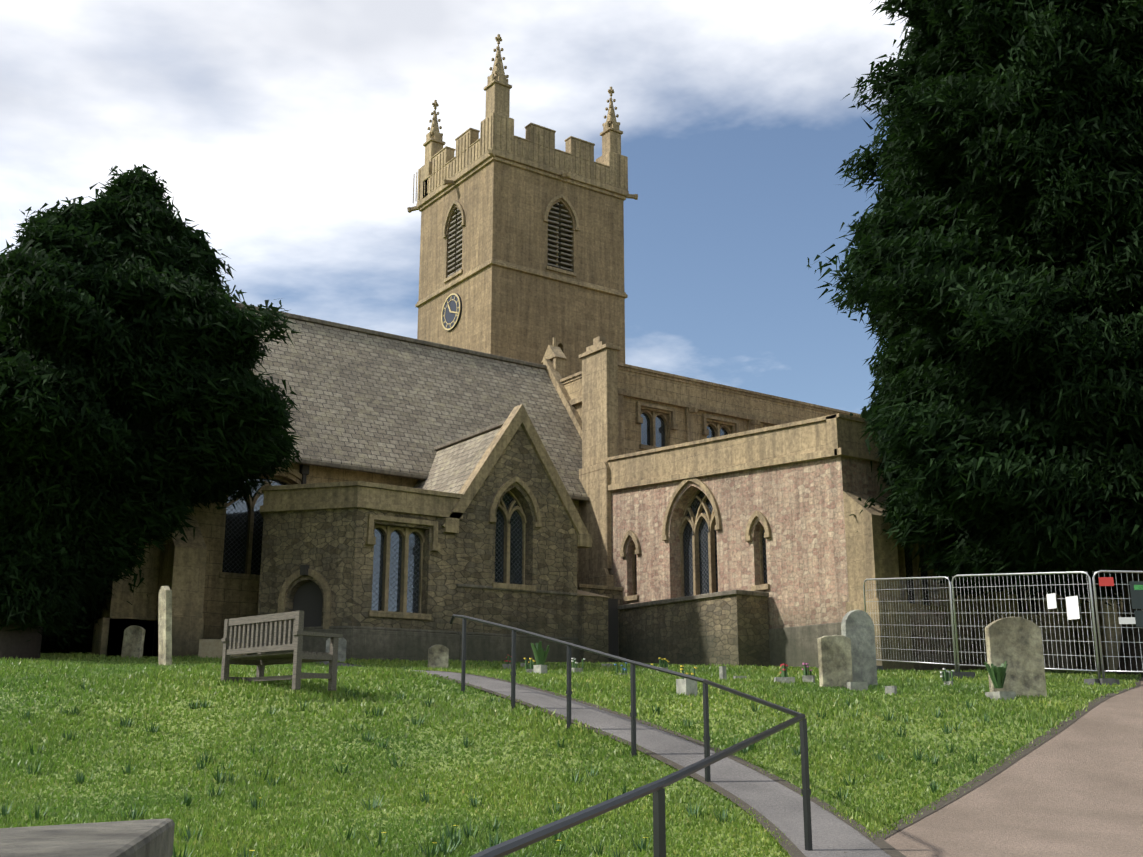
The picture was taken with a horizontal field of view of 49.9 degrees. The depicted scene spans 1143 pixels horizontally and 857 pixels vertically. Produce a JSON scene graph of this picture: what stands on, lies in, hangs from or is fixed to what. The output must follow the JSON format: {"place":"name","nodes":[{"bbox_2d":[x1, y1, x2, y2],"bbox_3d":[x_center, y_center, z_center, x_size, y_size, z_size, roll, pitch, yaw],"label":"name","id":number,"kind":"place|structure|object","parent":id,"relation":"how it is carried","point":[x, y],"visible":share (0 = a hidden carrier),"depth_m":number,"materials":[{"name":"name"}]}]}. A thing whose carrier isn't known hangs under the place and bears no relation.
{"place":"outdoors","nodes":[
{"label":"outdoors","id":0,"kind":"place"},
{"bbox_2d":[0,0,912,413],"label":"sky","id":1,"kind":"structure","parent":0,"point":[292,133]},
{"bbox_2d":[413,427,500,492],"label":"gable roof","id":2,"kind":"structure","parent":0,"point":[452,467],"depth_m":33.89,"materials":[{"name":"grey stone"}]},
{"bbox_2d":[417,160,624,376],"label":"tower shaft","id":3,"kind":"object","parent":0,"point":[513,314],"visible":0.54,"depth_m":49.41,"materials":[{"name":"beige stone"}]},
{"bbox_2d":[443,293,461,330],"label":"clock markings","id":4,"kind":"object","parent":3,"relation":"attached to","point":[449,317],"visible":0.54,"depth_m":49.77,"materials":[{"name":"gold metal"}]},
{"bbox_2d":[441,293,459,329],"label":"clock face","id":5,"kind":"object","parent":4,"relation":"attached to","point":[456,312],"visible":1,"depth_m":49.82,"materials":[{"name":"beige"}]},
{"bbox_2d":[407,34,637,307],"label":"tower trim","id":6,"kind":"structure","parent":3,"relation":"attached to","point":[442,171],"depth_m":50.69,"materials":[{"name":"beige stone"}]},
{"bbox_2d":[0,651,1141,856],"bbox_3d":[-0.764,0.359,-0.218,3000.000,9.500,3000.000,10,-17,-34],"label":"ground","id":7,"kind":"structure","parent":0,"point":[490,749],"depth_m":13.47,"materials":[{"name":"green plant"}]},
{"bbox_2d":[0,818,174,856],"bbox_3d":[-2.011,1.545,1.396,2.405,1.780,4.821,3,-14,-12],"label":"tomb slab","id":8,"kind":"structure","parent":7,"relation":"on","point":[145,838],"depth_m":3.37,"materials":[{"name":"stone"}]},
{"bbox_2d":[121,625,145,657],"bbox_3d":[-9.760,4.907,27.298,0.500,1.050,0.100,-5,-18,18],"label":"headstone","id":9,"kind":"object","parent":7,"relation":"on","point":[133,640],"visible":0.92,"depth_m":27.29,"materials":[{"name":"grey stone"}]},
{"bbox_2d":[158,586,171,665],"bbox_3d":[-6.493,3.314,19.616,0.100,1.596,0.360,5,-14,-37],"label":"stone post","id":10,"kind":"object","parent":7,"relation":"on","point":[165,626],"visible":0.88,"depth_m":19.56,"materials":[{"name":"beige stone"}]},
{"bbox_2d":[198,639,246,657],"bbox_3d":[-8.190,5.216,28.874,1.000,0.480,0.500,0,-14,2],"label":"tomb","id":11,"kind":"object","parent":7,"relation":"on","point":[212,648],"visible":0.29,"depth_m":28.64,"materials":[{"name":"grey stone"}]},
{"bbox_2d":[221,610,342,690],"bbox_3d":[-3.892,3.007,16.384,1.804,0.986,0.704,-13,-19,42],"label":"bench","id":12,"kind":"object","parent":7,"relation":"on","point":[297,657],"visible":1,"depth_m":16.13,"materials":[{"name":"grey wood"}]},
{"bbox_2d":[325,638,346,661],"bbox_3d":[-5.264,5.077,27.406,0.450,0.900,0.100,2,-12,-9],"label":"headstone","id":13,"kind":"object","parent":7,"relation":"on","point":[342,642],"visible":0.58,"depth_m":27.39,"materials":[{"name":"grey stone"}]},
{"bbox_2d":[258,508,456,630],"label":"church wall","id":14,"kind":"structure","parent":7,"relation":"on","point":[333,549],"depth_m":29.51,"materials":[{"name":"brown stone"}]},
{"bbox_2d":[222,412,1122,614],"bbox_3d":[1.504,0.590,39.563,29.422,12.300,17.357,2,-14,-6],"label":"glass","id":15,"kind":"object","parent":14,"relation":"on","point":[235,542],"visible":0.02,"depth_m":32.31,"materials":[{"name":"grey glass"}]},
{"bbox_2d":[152,461,578,654],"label":"chancel walls","id":16,"kind":"structure","parent":7,"relation":"on","point":[226,598],"depth_m":31.68,"materials":[{"name":"stone"}]},
{"bbox_2d":[239,308,587,496],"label":"church roof","id":17,"kind":"structure","parent":16,"relation":"on","point":[360,399],"depth_m":37.57,"materials":[{"name":"stone"}]},
{"bbox_2d":[52,194,1122,670],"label":"trim","id":18,"kind":"structure","parent":16,"relation":"attached to","point":[178,566],"depth_m":30.89,"materials":[{"name":"beige stone"}]},
{"bbox_2d":[292,215,617,661],"bbox_3d":[-2.314,-1.511,39.612,8.241,20.400,19.053,-2,-14,9],"label":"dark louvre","id":19,"kind":"object","parent":18,"relation":"attached to","point":[308,598],"visible":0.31,"depth_m":29.52,"materials":[{"name":"black"}]},
{"bbox_2d":[447,203,572,276],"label":"louvre slats","id":20,"kind":"object","parent":18,"relation":"attached to","point":[563,237],"visible":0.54,"depth_m":50.31,"materials":[{"name":"grey wood"}]},
{"bbox_2d":[428,645,448,667],"bbox_3d":[-2.614,4.637,24.032,0.400,0.800,0.090,7,-14,-26],"label":"headstone","id":21,"kind":"object","parent":7,"relation":"on","point":[438,655],"visible":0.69,"depth_m":24.03,"materials":[{"name":"grey stone"}]},
{"bbox_2d":[455,425,576,637],"bbox_3d":[-2.628,5.013,33.226,3.698,9.650,4.402,10,-17,-34],"label":"gable bay","id":22,"kind":"object","parent":7,"relation":"on","point":[551,555],"visible":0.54,"depth_m":32.00,"materials":[{"name":"beige stone"}]},
{"bbox_2d":[577,348,617,586],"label":"buttress","id":23,"kind":"structure","parent":7,"relation":"on","point":[599,406],"depth_m":38.32,"materials":[{"name":"stone"}]},
{"bbox_2d":[577,587,622,662],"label":"buttress","id":24,"kind":"structure","parent":7,"relation":"on","point":[592,622],"depth_m":32.41,"materials":[{"name":"brown stone"}]},
{"bbox_2d":[450,614,812,856],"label":"handrail","id":25,"kind":"object","parent":7,"relation":"on","point":[656,788],"visible":0.96,"depth_m":9.25,"materials":[{"name":"grey metal"}]},
{"bbox_2d":[619,595,769,666],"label":"low stone wall","id":26,"kind":"structure","parent":7,"relation":"on","point":[731,630],"depth_m":31.63,"materials":[{"name":"brown stone"}]},
{"bbox_2d":[564,369,832,453],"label":"wall","id":27,"kind":"structure","parent":7,"relation":"on","point":[648,384],"depth_m":42.09,"materials":[{"name":"stone"}]},
{"bbox_2d":[338,662,1142,856],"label":"path edges","id":28,"kind":"object","parent":7,"relation":"on","point":[889,849],"visible":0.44,"depth_m":12.49,"materials":[{"name":"stone"}]},
{"bbox_2d":[502,663,1015,700],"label":"grave markers","id":29,"kind":"object","parent":7,"relation":"on","point":[687,686],"visible":0.4,"depth_m":18.16,"materials":[{"name":"grey stone"}]},
{"bbox_2d":[505,641,1007,687],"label":"plants","id":30,"kind":"object","parent":29,"relation":"on","point":[997,675],"visible":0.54,"depth_m":19.84,"materials":[{"name":"green plant"}]},
{"bbox_2d":[524,657,696,674],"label":"flowers","id":31,"kind":"object","parent":30,"relation":"on","point":[651,664],"visible":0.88,"depth_m":17.17,"materials":[{"name":"yellow plant"}]},
{"bbox_2d":[571,658,953,676],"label":"flowers","id":32,"kind":"object","parent":7,"relation":"on","point":[940,671],"visible":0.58,"depth_m":19.87,"materials":[{"name":"plant"}]},
{"bbox_2d":[817,635,852,687],"bbox_3d":[4.021,3.702,18.696,0.520,1.103,0.110,5,-15,-18],"label":"headstone","id":33,"kind":"object","parent":7,"relation":"on","point":[835,660],"visible":0.77,"depth_m":18.68,"materials":[{"name":"grey stone"}]},
{"bbox_2d":[841,610,877,685],"bbox_3d":[4.531,3.610,19.322,0.560,1.500,0.120,6,-15,-23],"label":"headstone","id":34,"kind":"object","parent":7,"relation":"on","point":[857,628],"visible":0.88,"depth_m":19.32,"materials":[{"name":"grey stone"}]},
{"bbox_2d":[608,456,1120,669],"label":"church wall","id":35,"kind":"structure","parent":7,"relation":"on","point":[799,506],"depth_m":31.50,"materials":[{"name":"beige stone"}]},
{"bbox_2d":[805,0,1142,675],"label":"yew","id":36,"kind":"object","parent":7,"relation":"on","point":[1011,112],"depth_m":26.81,"materials":[{"name":"green plant"}]},
{"bbox_2d":[877,666,1119,685],"bbox_3d":[10.422,4.708,23.503,4.333,0.796,11.438,22,-26,-56],"label":"fence feet","id":37,"kind":"object","parent":7,"relation":"on","point":[1107,681],"visible":0.42,"depth_m":21.96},
{"bbox_2d":[863,570,1142,678],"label":"fence frame","id":38,"kind":"object","parent":7,"relation":"on","point":[1093,620],"visible":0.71,"depth_m":23.67,"materials":[{"name":"grey metal"}]},
{"bbox_2d":[865,572,1142,670],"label":"fence","id":39,"kind":"object","parent":38,"relation":"attached to","point":[1044,612],"visible":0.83,"depth_m":23.93,"materials":[{"name":"grey metal"}]},
{"bbox_2d":[1046,593,1135,623],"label":"signs","id":40,"kind":"object","parent":38,"relation":"attached to","point":[1072,604],"visible":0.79,"depth_m":22.63,"materials":[{"name":"white plastic"}]},
{"bbox_2d":[1098,577,1113,585],"bbox_3d":[9.729,2.785,22.338,0.260,0.160,0.008,-1,-14,3],"label":"red sign","id":41,"kind":"object","parent":38,"relation":"attached to","point":[1106,581],"visible":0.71,"depth_m":22.33,"materials":[{"name":"red plastic"}]},
{"bbox_2d":[1129,581,1142,626],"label":"dark sign","id":42,"kind":"object","parent":38,"relation":"attached to","point":[1137,598],"visible":0.8,"depth_m":22.22,"materials":[{"name":"grey plastic"}]},
{"bbox_2d":[1134,585,1142,589],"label":"green sign","id":43,"kind":"object","parent":38,"relation":"attached to","point":[1137,587],"visible":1,"depth_m":22.27,"materials":[{"name":"green plastic"}]},
{"bbox_2d":[985,617,1046,697],"bbox_3d":[6.391,3.435,17.657,0.800,1.440,0.130,2,-14,-7],"label":"headstone","id":44,"kind":"object","parent":7,"relation":"on","point":[1015,643],"visible":0.79,"depth_m":17.64,"materials":[{"name":"grey stone"}]},
{"bbox_3d":[-16.130,1.026,31.575,11.529,9.953,11.970,10,-17,-34],"label":"trunk","id":45,"kind":"object","parent":7,"relation":"on","visible":0},
{"bbox_2d":[0,164,301,659],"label":"yew","id":46,"kind":"object","parent":45,"relation":"on","point":[60,300],"depth_m":25.31,"materials":[{"name":"green plant"}]},
{"bbox_2d":[317,661,890,856],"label":"narrow path","id":47,"kind":"structure","parent":0,"point":[778,805],"depth_m":12.36,"materials":[{"name":"grey concrete"}]},
{"bbox_2d":[884,678,1142,856],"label":"paved path","id":48,"kind":"structure","parent":0,"point":[1074,789],"depth_m":11.49,"materials":[{"name":"beige concrete"}]}
]}

